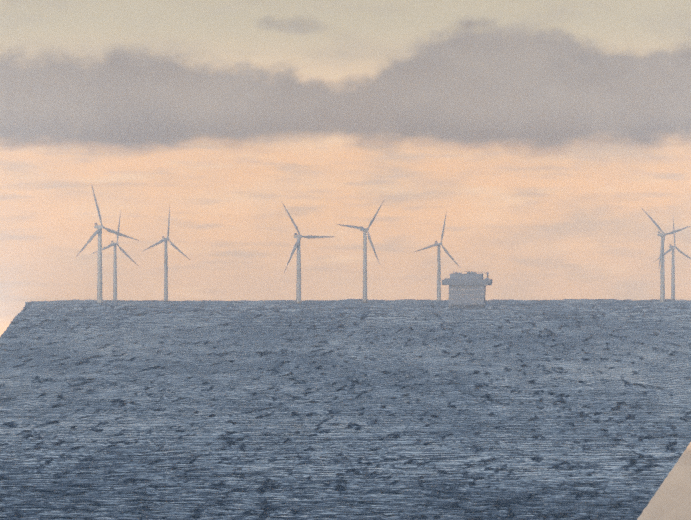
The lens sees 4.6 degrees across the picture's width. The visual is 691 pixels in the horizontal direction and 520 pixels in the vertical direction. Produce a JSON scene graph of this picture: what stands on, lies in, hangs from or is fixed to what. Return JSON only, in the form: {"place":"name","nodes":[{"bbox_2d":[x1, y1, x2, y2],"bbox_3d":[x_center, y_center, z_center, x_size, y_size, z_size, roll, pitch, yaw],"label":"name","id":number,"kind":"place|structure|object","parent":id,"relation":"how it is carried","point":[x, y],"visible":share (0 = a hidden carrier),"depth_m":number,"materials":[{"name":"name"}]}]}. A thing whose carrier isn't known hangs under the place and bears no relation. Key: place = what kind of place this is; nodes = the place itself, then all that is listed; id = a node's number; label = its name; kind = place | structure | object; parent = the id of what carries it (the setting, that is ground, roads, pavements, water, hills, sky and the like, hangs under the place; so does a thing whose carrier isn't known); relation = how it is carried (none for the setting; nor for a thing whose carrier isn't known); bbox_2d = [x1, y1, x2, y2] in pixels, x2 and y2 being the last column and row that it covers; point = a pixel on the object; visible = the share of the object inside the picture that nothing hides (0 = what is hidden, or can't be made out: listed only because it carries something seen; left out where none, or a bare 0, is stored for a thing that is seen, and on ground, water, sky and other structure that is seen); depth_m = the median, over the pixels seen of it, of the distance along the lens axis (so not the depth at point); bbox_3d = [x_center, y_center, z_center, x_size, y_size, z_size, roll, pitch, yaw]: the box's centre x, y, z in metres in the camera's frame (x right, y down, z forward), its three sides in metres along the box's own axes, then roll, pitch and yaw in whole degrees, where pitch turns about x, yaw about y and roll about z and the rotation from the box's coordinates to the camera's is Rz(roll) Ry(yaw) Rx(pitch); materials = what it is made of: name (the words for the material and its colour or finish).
{"place":"outdoors","nodes":[
{"label":"outdoors","id":0,"kind":"place"},
{"bbox_2d":[0,299,690,519],"bbox_3d":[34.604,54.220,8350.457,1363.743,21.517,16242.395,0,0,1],"label":"sea","id":1,"kind":"structure","parent":0,"point":[83,478],"depth_m":1656.88,"materials":[{"name":"blue liquid"}]},
{"bbox_2d":[76,183,138,303],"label":"wind turbine","id":2,"kind":"object","parent":1,"relation":"in","point":[100,260],"visible":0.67,"depth_m":10305.19,"materials":[{"name":"grey paint"}]},
{"bbox_2d":[96,217,136,299],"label":"wind turbine","id":3,"kind":"object","parent":1,"relation":"in","point":[115,261],"visible":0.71,"depth_m":13748.62,"materials":[{"name":"grey paint"}]},
{"bbox_2d":[143,209,189,300],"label":"wind turbine","id":4,"kind":"object","parent":1,"relation":"in","point":[173,245],"visible":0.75,"depth_m":13922.67,"materials":[{"name":"grey paint"}]},
{"bbox_2d":[284,206,333,302],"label":"wind turbine","id":5,"kind":"object","parent":1,"relation":"in","point":[295,245],"visible":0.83,"depth_m":11362.85,"materials":[{"name":"grey paint"}]},
{"bbox_2d":[336,201,383,301],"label":"wind turbine","id":6,"kind":"object","parent":1,"relation":"in","point":[370,224],"visible":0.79,"depth_m":12375.42,"materials":[{"name":"grey paint"}]},
{"bbox_2d":[421,215,459,299],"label":"wind turbine","id":7,"kind":"object","parent":1,"relation":"in","point":[438,276],"visible":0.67,"depth_m":13584.09,"materials":[{"name":"grey paint"}]},
{"bbox_2d":[442,271,491,308],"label":"offshore substation","id":8,"kind":"object","parent":1,"relation":"in","point":[466,290],"visible":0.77,"depth_m":8453.69,"materials":[{"name":"paint"}]},
{"bbox_2d":[642,208,686,301],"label":"wind turbine","id":9,"kind":"object","parent":1,"relation":"in","point":[662,265],"visible":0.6,"depth_m":12096.62,"materials":[{"name":"grey paint"}]},
{"bbox_2d":[658,219,689,299],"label":"wind turbine","id":10,"kind":"object","parent":1,"relation":"in","point":[674,263],"visible":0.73,"depth_m":14648.15,"materials":[{"name":"grey paint"}]},
{"bbox_2d":[0,0,690,519],"label":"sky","id":11,"kind":"structure","parent":0,"point":[542,132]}
]}

